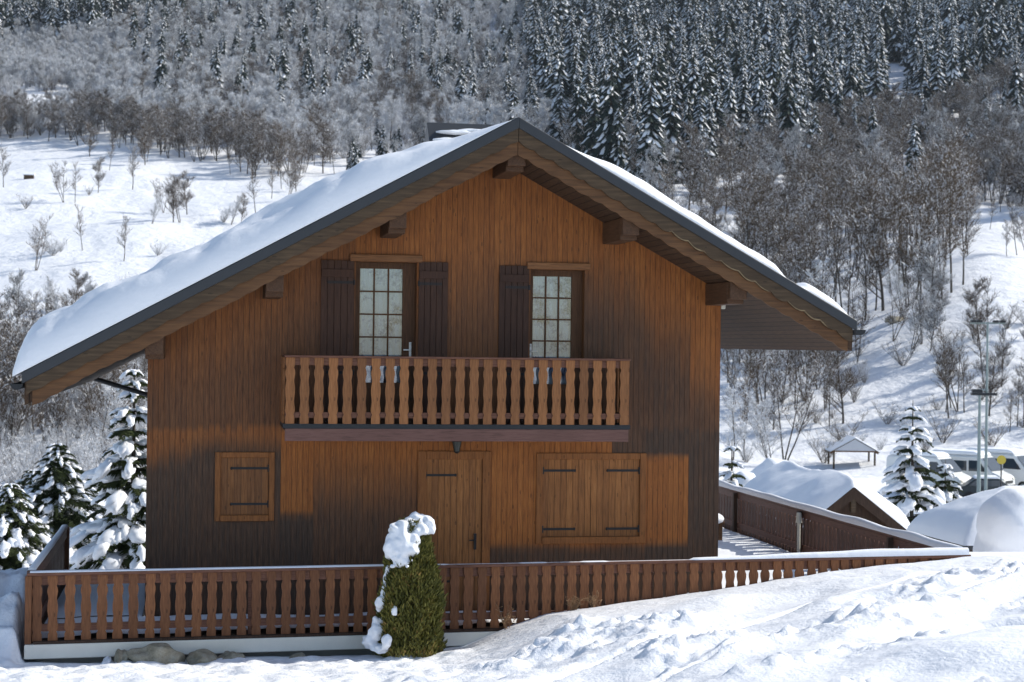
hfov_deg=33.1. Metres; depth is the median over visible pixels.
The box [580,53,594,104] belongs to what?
spruce tree
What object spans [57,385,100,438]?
bare tree
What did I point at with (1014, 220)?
bare tree
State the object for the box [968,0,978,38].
spruce tree
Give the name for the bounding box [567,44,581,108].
spruce tree
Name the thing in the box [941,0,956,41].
spruce tree
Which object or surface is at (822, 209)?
bare tree
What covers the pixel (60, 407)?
bare tree
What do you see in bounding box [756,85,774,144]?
spruce tree
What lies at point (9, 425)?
bare tree
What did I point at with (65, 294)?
bare tree
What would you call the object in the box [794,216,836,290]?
bare tree
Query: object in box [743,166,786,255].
bare tree
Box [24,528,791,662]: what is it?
terrace
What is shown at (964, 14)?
spruce tree
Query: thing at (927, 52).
spruce tree
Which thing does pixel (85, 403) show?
bare tree
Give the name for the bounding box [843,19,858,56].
spruce tree
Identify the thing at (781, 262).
bare tree
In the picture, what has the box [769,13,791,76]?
spruce tree
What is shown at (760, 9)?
spruce tree
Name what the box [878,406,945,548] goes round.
pine tree
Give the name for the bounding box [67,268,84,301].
bare tree
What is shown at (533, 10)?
spruce tree
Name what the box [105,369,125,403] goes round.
bare tree
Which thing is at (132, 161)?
bare tree
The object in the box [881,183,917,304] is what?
bare tree
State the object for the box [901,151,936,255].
bare tree
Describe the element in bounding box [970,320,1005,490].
lamp post
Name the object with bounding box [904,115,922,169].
spruce tree
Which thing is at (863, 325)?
bare tree
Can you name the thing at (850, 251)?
bare tree
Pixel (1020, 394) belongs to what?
bare tree
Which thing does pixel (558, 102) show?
spruce tree
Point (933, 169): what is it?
bare tree
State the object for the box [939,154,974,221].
bare tree
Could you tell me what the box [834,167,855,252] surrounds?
bare tree
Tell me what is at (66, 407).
bare tree
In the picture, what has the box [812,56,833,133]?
spruce tree
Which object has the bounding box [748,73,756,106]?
spruce tree
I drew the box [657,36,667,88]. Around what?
spruce tree
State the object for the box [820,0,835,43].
spruce tree
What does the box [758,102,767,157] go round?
spruce tree
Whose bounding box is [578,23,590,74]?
spruce tree
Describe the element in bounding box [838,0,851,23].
spruce tree
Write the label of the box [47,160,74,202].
bare tree
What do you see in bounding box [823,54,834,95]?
spruce tree
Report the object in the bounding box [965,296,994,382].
bare tree
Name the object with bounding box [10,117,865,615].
chalet
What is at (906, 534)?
rail snow
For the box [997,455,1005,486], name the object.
road sign
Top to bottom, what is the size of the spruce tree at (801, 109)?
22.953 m
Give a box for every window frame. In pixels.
[214,452,274,520]
[535,453,645,543]
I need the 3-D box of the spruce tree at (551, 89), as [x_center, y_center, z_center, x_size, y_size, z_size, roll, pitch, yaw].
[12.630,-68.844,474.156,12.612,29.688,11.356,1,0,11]
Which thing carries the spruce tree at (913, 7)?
on the snow ground
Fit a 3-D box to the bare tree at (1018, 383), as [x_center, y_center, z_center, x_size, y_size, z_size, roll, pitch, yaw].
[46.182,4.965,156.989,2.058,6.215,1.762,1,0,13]
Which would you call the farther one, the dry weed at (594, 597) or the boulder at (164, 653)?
the dry weed at (594, 597)
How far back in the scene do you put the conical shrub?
24.48 m
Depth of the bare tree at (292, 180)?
329.94 m
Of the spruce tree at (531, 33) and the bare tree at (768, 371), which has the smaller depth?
the bare tree at (768, 371)
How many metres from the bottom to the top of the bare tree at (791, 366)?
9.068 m
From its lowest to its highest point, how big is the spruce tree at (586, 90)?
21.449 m
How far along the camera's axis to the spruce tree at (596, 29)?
555.64 m
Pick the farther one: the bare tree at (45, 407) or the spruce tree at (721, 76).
the spruce tree at (721, 76)
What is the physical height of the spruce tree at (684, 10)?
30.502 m
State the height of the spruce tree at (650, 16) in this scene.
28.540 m
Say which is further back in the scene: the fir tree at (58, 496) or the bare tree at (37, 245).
the bare tree at (37, 245)
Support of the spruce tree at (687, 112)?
on the snow ground
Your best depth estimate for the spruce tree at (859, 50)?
539.49 m
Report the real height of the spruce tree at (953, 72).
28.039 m
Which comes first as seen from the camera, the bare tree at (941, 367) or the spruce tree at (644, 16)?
the bare tree at (941, 367)
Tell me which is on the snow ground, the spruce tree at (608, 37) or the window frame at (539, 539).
the spruce tree at (608, 37)
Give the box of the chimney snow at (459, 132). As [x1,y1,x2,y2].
[433,128,479,140]
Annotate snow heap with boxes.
[734,471,754,486]
[750,458,786,475]
[973,488,1023,551]
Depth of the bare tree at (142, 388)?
156.33 m
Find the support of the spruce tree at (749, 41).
on the snow ground
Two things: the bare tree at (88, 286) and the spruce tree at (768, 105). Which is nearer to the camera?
the bare tree at (88, 286)
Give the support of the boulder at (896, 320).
on the snow ground
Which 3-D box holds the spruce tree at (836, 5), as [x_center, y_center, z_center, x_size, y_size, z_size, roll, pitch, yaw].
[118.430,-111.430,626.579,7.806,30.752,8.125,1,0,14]
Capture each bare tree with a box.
[0,145,13,186]
[0,286,11,335]
[0,301,20,348]
[0,321,34,421]
[0,327,29,436]
[0,335,13,379]
[0,357,42,455]
[0,364,16,410]
[0,382,25,459]
[1,338,20,379]
[2,268,37,329]
[4,324,27,359]
[5,319,21,356]
[9,292,29,337]
[9,319,26,353]
[17,354,52,437]
[25,215,52,270]
[29,287,42,321]
[29,397,50,443]
[33,389,76,449]
[35,291,55,320]
[38,397,51,436]
[40,392,68,430]
[45,275,64,305]
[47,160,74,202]
[49,299,60,310]
[51,391,76,433]
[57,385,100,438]
[58,288,74,305]
[59,288,82,305]
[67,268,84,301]
[68,161,82,196]
[69,383,90,440]
[72,375,116,441]
[73,203,86,250]
[81,271,97,293]
[86,372,116,400]
[87,371,130,459]
[94,370,120,427]
[100,366,125,408]
[104,363,140,426]
[105,129,117,169]
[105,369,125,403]
[115,359,146,413]
[116,215,131,259]
[126,143,140,189]
[133,356,144,377]
[134,120,152,164]
[137,373,147,405]
[145,123,154,159]
[151,175,172,212]
[162,175,185,221]
[164,174,188,222]
[176,170,196,214]
[181,125,200,161]
[247,161,259,212]
[265,159,276,198]
[280,152,301,194]
[719,381,757,460]
[720,182,772,254]
[720,349,737,390]
[720,349,744,385]
[720,360,743,428]
[724,170,779,252]
[728,158,786,208]
[729,349,767,437]
[731,375,755,459]
[737,349,781,409]
[739,161,765,198]
[741,201,794,267]
[741,349,771,403]
[741,386,787,458]
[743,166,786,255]
[745,179,771,249]
[748,349,785,413]
[756,200,782,262]
[756,350,790,429]
[762,194,796,260]
[762,350,830,460]
[767,181,801,233]
[770,202,802,279]
[770,248,806,280]
[770,251,789,276]
[772,213,804,272]
[775,350,799,403]
[776,257,796,280]
[776,350,819,394]
[777,200,829,282]
[777,235,801,281]
[777,260,794,278]
[779,210,812,282]
[782,350,799,388]
[783,350,809,409]
[784,350,822,392]
[785,235,822,285]
[787,227,830,282]
[789,271,838,376]
[790,199,818,254]
[791,190,820,241]
[793,175,816,249]
[794,156,835,220]
[794,176,817,225]
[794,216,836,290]
[795,187,819,248]
[795,196,814,239]
[797,170,820,252]
[801,274,826,287]
[803,260,825,285]
[806,179,823,233]
[809,228,840,288]
[812,310,844,389]
[812,335,866,423]
[812,350,835,410]
[812,351,838,407]
[813,154,835,244]
[814,155,852,207]
[814,164,843,257]
[816,179,840,278]
[816,208,857,301]
[817,204,851,282]
[818,356,841,423]
[820,183,839,253]
[820,199,853,296]
[820,282,844,308]
[820,285,842,298]
[822,209,853,306]
[827,163,853,258]
[831,219,864,313]
[834,155,869,233]
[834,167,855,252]
[835,168,852,236]
[842,167,860,255]
[843,160,877,268]
[843,179,863,249]
[844,172,865,240]
[844,176,917,310]
[845,152,865,169]
[845,172,874,277]
[846,169,877,279]
[847,212,885,320]
[850,164,870,212]
[850,274,877,363]
[855,200,884,284]
[858,165,885,246]
[860,158,888,234]
[862,170,892,279]
[864,153,884,206]
[864,228,887,310]
[869,153,904,235]
[873,175,891,244]
[876,188,897,287]
[879,150,904,239]
[881,167,917,280]
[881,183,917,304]
[883,168,906,240]
[889,165,911,222]
[890,193,918,284]
[892,176,919,248]
[893,158,921,257]
[898,194,941,299]
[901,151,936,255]
[903,166,917,239]
[904,283,929,343]
[905,157,928,247]
[905,161,930,241]
[905,174,932,246]
[905,287,936,348]
[907,166,958,276]
[908,170,947,298]
[911,136,941,243]
[911,294,951,350]
[913,138,945,241]
[921,250,946,291]
[922,182,958,299]
[924,135,968,267]
[925,143,947,231]
[925,326,978,411]
[927,154,973,292]
[928,124,978,228]
[929,194,958,276]
[930,321,963,418]
[932,159,956,244]
[933,136,972,233]
[936,330,962,411]
[937,333,955,407]
[937,335,971,373]
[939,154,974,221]
[943,144,980,225]
[947,191,983,284]
[948,349,981,412]
[951,166,985,253]
[954,186,992,226]
[960,157,982,237]
[964,153,978,205]
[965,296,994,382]
[973,274,1003,336]
[987,189,997,227]
[988,317,1017,380]
[994,176,1006,211]
[1001,219,1012,255]
[1002,388,1015,431]
[1006,199,1021,254]
[1007,201,1023,247]
[1008,361,1023,426]
[1011,355,1023,418]
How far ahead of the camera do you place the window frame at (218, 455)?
26.45 m
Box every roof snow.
[12,120,510,376]
[568,146,847,314]
[744,460,909,531]
[907,485,1023,545]
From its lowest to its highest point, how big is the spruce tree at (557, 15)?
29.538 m
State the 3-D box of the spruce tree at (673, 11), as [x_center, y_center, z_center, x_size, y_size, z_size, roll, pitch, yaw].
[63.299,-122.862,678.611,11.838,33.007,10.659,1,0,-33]
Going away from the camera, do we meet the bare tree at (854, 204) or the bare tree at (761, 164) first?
the bare tree at (854, 204)
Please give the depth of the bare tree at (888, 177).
278.84 m
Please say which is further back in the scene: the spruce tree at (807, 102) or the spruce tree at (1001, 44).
the spruce tree at (1001, 44)
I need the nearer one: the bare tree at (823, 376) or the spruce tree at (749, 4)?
the bare tree at (823, 376)
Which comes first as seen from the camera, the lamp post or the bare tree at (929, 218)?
the lamp post
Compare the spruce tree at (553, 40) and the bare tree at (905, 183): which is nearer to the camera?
the bare tree at (905, 183)
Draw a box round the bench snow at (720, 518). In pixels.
[718,513,723,523]
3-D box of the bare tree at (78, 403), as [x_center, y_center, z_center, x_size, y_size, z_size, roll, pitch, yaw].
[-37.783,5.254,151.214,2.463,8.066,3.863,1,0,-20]
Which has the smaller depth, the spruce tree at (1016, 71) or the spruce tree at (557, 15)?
the spruce tree at (1016, 71)
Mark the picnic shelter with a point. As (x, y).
(848, 443)
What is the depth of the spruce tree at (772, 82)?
467.52 m
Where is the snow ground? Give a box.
[0,0,1023,681]
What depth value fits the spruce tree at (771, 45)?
580.45 m
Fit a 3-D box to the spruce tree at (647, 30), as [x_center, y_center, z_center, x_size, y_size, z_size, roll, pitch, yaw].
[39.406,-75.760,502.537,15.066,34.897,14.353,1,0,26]
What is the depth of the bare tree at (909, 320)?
179.94 m
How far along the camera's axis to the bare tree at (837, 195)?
248.86 m
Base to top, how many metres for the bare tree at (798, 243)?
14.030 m
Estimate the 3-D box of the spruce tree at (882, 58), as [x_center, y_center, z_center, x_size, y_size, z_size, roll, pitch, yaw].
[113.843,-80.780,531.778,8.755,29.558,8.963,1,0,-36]
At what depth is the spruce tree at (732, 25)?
627.19 m
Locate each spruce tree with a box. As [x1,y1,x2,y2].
[521,0,542,48]
[525,14,539,62]
[527,25,539,75]
[534,21,551,97]
[534,41,543,85]
[535,3,543,45]
[541,47,552,103]
[542,39,570,135]
[544,0,558,43]
[548,20,559,59]
[549,74,569,143]
[552,0,560,31]
[556,0,568,33]
[561,8,578,69]
[563,0,576,39]
[563,69,588,151]
[565,33,576,83]
[567,26,584,88]
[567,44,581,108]
[574,0,589,47]
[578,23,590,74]
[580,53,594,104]
[580,55,594,96]
[581,82,600,155]
[582,83,590,120]
[584,0,601,35]
[589,11,602,65]
[589,28,593,63]
[590,44,600,81]
[591,32,598,63]
[591,57,606,116]
[592,63,598,89]
[593,25,603,65]
[596,38,602,67]
[601,0,618,39]
[603,28,614,64]
[605,39,614,80]
[609,24,619,71]
[609,94,628,168]
[610,0,625,18]
[610,30,630,91]
[613,49,625,116]
[615,0,623,25]
[615,25,620,51]
[618,0,633,49]
[619,15,625,63]
[620,53,631,101]
[623,91,631,125]
[624,92,643,175]
[625,23,636,64]
[625,61,640,137]
[626,5,638,51]
[631,0,640,21]
[633,5,642,40]
[633,24,643,54]
[636,29,645,68]
[636,52,649,115]
[637,39,650,95]
[639,0,649,36]
[639,0,651,34]
[641,52,665,129]
[642,22,655,59]
[645,6,654,36]
[645,23,654,44]
[647,30,661,74]
[651,18,659,48]
[654,0,663,23]
[654,17,659,39]
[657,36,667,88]
[659,26,671,76]
[659,34,665,65]
[660,75,687,182]
[661,0,670,14]
[661,5,675,72]
[661,89,672,131]
[665,63,673,99]
[668,0,678,42]
[669,70,683,128]
[675,0,690,46]
[675,43,688,86]
[676,0,692,24]
[680,89,692,145]
[683,0,692,46]
[684,72,708,154]
[685,40,697,79]
[685,95,719,181]
[687,31,696,58]
[688,0,699,45]
[694,23,701,59]
[695,8,704,41]
[695,42,700,67]
[697,25,708,72]
[697,40,721,108]
[697,60,718,121]
[699,0,710,27]
[702,19,714,59]
[704,98,719,173]
[706,92,720,176]
[707,11,716,60]
[709,47,718,78]
[709,77,732,172]
[713,0,722,45]
[713,44,723,69]
[714,7,733,65]
[714,44,727,99]
[714,51,719,85]
[715,1,724,32]
[719,64,736,112]
[722,2,738,48]
[722,71,741,169]
[723,44,731,70]
[724,29,732,67]
[724,57,734,98]
[726,35,740,91]
[731,0,742,29]
[733,43,749,93]
[734,71,754,148]
[734,80,739,97]
[735,86,741,111]
[737,38,745,60]
[737,56,747,97]
[740,34,749,77]
[744,15,753,62]
[744,43,755,99]
[745,3,763,51]
[746,0,753,28]
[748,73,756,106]
[749,23,764,67]
[750,0,760,20]
[751,56,765,128]
[752,49,770,103]
[753,45,761,83]
[754,0,770,31]
[755,36,765,67]
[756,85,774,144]
[757,72,775,124]
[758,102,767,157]
[759,0,773,52]
[764,48,780,117]
[765,0,774,35]
[767,21,776,65]
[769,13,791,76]
[770,3,785,47]
[771,36,782,68]
[772,0,786,21]
[773,68,800,173]
[774,29,787,84]
[775,47,784,99]
[775,79,783,119]
[775,85,782,149]
[780,67,794,112]
[781,0,791,13]
[782,16,789,56]
[786,1,804,58]
[789,1,802,58]
[789,48,800,96]
[793,89,807,136]
[794,46,805,94]
[796,75,806,110]
[797,46,803,83]
[798,116,818,185]
[800,22,807,60]
[800,60,813,104]
[803,17,821,95]
[803,75,813,108]
[804,87,812,125]
[806,20,823,68]
[811,103,822,150]
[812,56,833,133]
[812,67,822,102]
[813,55,823,104]
[815,79,830,135]
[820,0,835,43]
[823,37,832,77]
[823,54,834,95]
[828,74,848,150]
[830,6,845,62]
[830,30,840,71]
[831,44,842,90]
[831,65,842,100]
[834,0,841,29]
[837,31,847,80]
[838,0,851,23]
[840,3,850,44]
[842,52,862,142]
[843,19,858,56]
[843,43,863,120]
[845,17,860,65]
[855,34,869,85]
[857,0,867,28]
[858,54,868,104]
[865,42,887,119]
[866,0,880,13]
[867,8,889,87]
[867,11,884,82]
[871,33,878,65]
[873,34,891,92]
[879,0,894,54]
[886,0,894,26]
[887,0,899,21]
[901,4,923,85]
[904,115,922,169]
[908,0,923,36]
[915,31,931,89]
[920,0,936,42]
[920,25,932,64]
[927,1,936,43]
[927,35,948,112]
[929,17,936,56]
[930,17,947,83]
[932,8,943,60]
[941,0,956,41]
[943,33,962,112]
[944,13,960,66]
[958,0,971,40]
[958,29,972,97]
[967,29,980,83]
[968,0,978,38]
[975,0,991,52]
[976,0,984,32]
[976,13,997,86]
[987,0,999,61]
[988,0,999,26]
[994,5,1008,81]
[994,9,1001,50]
[996,0,1008,20]
[1005,3,1018,55]
[1007,54,1023,116]
[1016,0,1023,27]
[1018,25,1023,63]
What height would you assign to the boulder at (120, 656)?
0.413 m
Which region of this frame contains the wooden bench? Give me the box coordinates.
[718,521,724,539]
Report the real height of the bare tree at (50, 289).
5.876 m
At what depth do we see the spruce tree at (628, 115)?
417.72 m
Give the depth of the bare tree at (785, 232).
228.27 m
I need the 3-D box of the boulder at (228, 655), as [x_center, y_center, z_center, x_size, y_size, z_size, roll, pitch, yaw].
[-4.005,4.548,24.425,0.446,0.311,0.618,1,0,-10]
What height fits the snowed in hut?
2.900 m
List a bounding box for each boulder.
[101,656,112,664]
[113,649,130,662]
[127,643,185,663]
[186,649,217,664]
[218,651,244,658]
[289,652,304,657]
[885,316,903,323]
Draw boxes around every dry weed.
[495,604,515,629]
[565,596,583,610]
[583,591,601,607]
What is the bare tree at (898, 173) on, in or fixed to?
on the snow ground
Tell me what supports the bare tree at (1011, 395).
on the snow ground
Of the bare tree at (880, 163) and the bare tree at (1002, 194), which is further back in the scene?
the bare tree at (1002, 194)
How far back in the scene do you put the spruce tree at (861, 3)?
684.17 m
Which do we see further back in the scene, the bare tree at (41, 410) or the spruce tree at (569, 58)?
the spruce tree at (569, 58)
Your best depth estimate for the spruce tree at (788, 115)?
408.73 m
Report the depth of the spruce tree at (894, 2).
696.67 m
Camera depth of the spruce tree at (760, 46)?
542.80 m
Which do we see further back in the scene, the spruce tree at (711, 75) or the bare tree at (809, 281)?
the spruce tree at (711, 75)
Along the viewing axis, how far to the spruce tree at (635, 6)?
669.85 m
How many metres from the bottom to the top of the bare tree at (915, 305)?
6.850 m
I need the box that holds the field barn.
[23,172,34,178]
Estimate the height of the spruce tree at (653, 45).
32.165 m
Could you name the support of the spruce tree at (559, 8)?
on the snow ground
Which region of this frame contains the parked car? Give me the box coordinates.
[954,475,1011,496]
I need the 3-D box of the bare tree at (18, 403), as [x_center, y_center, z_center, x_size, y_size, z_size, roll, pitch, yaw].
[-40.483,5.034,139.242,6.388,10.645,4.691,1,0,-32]
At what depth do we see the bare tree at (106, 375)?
160.11 m
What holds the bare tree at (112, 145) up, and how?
on the snow ground
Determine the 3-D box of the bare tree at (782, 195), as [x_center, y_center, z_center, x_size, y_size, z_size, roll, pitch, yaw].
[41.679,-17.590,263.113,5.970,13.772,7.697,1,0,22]
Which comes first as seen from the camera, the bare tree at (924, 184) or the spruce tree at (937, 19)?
the bare tree at (924, 184)
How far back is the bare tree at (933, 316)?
177.96 m
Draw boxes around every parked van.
[886,450,971,492]
[933,449,1015,485]
[966,447,1023,485]
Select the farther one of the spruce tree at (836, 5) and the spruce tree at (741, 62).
the spruce tree at (836, 5)
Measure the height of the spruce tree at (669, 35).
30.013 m
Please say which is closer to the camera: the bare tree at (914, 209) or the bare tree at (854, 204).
the bare tree at (914, 209)
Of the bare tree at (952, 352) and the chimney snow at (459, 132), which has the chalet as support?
the chimney snow at (459, 132)
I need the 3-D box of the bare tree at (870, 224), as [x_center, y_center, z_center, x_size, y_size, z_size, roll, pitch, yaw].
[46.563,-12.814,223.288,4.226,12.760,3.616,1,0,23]
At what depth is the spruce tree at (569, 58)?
548.07 m
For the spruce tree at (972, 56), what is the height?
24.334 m
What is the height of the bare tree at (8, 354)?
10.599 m
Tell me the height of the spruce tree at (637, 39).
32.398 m
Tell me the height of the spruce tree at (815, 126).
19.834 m
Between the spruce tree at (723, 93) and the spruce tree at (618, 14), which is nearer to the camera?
the spruce tree at (723, 93)
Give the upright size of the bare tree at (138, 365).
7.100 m
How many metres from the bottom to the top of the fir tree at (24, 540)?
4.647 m
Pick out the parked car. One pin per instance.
(969, 486)
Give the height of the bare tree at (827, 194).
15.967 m
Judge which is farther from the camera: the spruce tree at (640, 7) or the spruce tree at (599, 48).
the spruce tree at (640, 7)
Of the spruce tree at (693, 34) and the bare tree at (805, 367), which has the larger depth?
the spruce tree at (693, 34)
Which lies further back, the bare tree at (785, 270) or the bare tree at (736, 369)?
the bare tree at (785, 270)
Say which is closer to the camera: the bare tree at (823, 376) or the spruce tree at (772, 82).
the bare tree at (823, 376)
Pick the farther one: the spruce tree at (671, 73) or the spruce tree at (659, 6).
the spruce tree at (659, 6)
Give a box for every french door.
[354,262,415,423]
[530,270,582,424]
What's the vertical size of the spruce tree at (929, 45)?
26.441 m
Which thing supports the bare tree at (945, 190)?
on the snow ground
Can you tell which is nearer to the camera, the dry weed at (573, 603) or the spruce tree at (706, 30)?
the dry weed at (573, 603)
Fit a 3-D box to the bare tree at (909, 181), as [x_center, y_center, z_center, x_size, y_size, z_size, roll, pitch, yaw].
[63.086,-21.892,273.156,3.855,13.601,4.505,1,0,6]
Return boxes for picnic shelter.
[824,435,878,468]
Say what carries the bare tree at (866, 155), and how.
on the snow ground
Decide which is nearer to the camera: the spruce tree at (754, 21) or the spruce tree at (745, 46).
the spruce tree at (745, 46)
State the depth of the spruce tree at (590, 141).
393.07 m
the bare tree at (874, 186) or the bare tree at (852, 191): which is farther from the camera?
the bare tree at (852, 191)
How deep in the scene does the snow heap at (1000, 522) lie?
38.49 m
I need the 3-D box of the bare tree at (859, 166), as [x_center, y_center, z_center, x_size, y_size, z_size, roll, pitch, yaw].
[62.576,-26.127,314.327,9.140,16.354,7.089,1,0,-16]
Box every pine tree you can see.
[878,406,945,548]
[922,460,963,512]
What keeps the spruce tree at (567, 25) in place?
on the snow ground
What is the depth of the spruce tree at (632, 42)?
513.95 m
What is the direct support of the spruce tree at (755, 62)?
on the snow ground
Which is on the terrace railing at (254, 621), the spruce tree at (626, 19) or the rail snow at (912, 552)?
the rail snow at (912, 552)
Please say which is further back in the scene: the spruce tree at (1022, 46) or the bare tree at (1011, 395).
the spruce tree at (1022, 46)
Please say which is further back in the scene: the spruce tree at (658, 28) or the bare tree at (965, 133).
the spruce tree at (658, 28)
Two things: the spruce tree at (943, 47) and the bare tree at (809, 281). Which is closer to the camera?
the bare tree at (809, 281)
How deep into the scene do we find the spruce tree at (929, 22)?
610.44 m
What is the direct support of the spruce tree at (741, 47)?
on the snow ground
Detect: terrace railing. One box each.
[24,554,970,643]
[27,526,69,619]
[718,486,934,569]
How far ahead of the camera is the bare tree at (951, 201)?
199.37 m
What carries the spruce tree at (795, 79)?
on the snow ground
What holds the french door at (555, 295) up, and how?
in the chalet
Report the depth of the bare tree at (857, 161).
319.65 m
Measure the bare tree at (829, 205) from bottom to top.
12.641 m
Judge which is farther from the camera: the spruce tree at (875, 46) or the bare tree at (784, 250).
the spruce tree at (875, 46)
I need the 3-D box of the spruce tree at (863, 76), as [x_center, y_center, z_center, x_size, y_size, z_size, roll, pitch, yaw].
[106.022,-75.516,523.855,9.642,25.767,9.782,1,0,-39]
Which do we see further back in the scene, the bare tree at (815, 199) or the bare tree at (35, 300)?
the bare tree at (815, 199)
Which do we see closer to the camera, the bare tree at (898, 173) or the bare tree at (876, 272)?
the bare tree at (876, 272)
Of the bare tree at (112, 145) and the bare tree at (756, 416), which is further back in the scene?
the bare tree at (112, 145)
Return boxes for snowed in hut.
[921,534,972,551]
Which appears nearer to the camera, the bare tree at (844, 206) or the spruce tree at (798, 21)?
the bare tree at (844, 206)
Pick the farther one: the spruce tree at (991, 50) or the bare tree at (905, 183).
the spruce tree at (991, 50)
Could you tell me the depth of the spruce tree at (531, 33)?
617.11 m
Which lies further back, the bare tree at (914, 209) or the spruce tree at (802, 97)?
the spruce tree at (802, 97)
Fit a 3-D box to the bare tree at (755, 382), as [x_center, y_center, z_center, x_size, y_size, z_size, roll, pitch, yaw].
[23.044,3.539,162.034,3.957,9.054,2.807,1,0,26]
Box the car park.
[719,477,961,515]
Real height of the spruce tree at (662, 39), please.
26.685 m
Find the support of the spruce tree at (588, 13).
on the snow ground
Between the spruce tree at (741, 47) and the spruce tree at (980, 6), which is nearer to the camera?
the spruce tree at (741, 47)
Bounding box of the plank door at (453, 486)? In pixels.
[426,459,481,610]
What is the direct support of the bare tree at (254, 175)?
on the snow ground
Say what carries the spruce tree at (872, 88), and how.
on the snow ground
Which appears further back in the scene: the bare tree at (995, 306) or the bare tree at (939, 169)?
the bare tree at (939, 169)
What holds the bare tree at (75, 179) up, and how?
on the snow ground
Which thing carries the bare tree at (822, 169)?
on the snow ground
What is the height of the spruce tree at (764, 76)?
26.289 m
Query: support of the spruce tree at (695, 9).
on the snow ground
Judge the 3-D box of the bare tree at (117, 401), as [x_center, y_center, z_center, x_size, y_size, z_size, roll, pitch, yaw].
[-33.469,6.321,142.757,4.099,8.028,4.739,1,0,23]
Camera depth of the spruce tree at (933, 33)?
589.27 m
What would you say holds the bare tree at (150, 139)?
on the snow ground
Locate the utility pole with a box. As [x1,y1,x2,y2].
[976,389,985,492]
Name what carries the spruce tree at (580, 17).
on the snow ground
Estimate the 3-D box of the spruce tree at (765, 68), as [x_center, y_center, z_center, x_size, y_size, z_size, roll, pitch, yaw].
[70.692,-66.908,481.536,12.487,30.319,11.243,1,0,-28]
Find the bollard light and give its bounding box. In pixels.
[796,512,801,552]
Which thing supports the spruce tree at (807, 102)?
on the snow ground
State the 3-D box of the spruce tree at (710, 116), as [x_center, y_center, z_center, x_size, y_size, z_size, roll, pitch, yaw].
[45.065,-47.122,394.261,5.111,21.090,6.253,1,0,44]
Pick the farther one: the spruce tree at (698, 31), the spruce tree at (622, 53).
the spruce tree at (698, 31)
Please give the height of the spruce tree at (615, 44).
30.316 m
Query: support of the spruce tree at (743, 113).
on the snow ground
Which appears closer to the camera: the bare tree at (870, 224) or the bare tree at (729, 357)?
the bare tree at (729, 357)
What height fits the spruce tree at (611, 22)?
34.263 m
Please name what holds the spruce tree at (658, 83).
on the snow ground
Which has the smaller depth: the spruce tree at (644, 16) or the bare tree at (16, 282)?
the bare tree at (16, 282)
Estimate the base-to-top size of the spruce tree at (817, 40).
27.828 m
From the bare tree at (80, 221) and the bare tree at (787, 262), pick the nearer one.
the bare tree at (787, 262)
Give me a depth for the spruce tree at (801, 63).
549.82 m
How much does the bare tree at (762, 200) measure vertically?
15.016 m
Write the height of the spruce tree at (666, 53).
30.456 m
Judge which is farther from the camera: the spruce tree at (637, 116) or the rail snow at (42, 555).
the spruce tree at (637, 116)
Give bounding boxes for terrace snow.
[41,611,528,637]
[47,583,144,618]
[718,527,839,587]
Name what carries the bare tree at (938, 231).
on the snow ground
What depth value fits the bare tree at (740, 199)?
237.47 m
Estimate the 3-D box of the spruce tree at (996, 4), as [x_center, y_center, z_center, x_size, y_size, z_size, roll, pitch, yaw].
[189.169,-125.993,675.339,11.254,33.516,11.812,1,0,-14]
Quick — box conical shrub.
[362,511,448,657]
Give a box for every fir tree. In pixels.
[0,482,72,569]
[14,469,54,520]
[19,443,115,569]
[69,363,147,569]
[719,446,745,486]
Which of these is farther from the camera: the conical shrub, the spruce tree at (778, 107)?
the spruce tree at (778, 107)
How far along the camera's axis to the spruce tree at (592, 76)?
442.55 m
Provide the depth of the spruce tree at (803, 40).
592.75 m
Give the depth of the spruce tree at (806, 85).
454.84 m
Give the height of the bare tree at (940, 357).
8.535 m
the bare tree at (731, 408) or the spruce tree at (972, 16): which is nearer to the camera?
the bare tree at (731, 408)
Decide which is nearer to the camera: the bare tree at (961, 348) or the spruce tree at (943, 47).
the bare tree at (961, 348)
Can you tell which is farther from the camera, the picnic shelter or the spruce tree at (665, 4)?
the spruce tree at (665, 4)
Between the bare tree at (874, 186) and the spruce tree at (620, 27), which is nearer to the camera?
the bare tree at (874, 186)
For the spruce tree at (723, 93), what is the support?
on the snow ground
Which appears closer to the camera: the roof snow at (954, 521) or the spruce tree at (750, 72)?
the roof snow at (954, 521)
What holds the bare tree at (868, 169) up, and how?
on the snow ground
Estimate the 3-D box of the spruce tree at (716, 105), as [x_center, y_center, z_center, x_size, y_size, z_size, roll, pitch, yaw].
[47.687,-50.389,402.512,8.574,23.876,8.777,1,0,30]
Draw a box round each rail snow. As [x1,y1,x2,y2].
[28,524,67,569]
[30,547,968,572]
[719,480,961,547]
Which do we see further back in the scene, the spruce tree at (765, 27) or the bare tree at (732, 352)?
the spruce tree at (765, 27)
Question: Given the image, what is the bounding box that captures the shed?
[806,488,904,548]

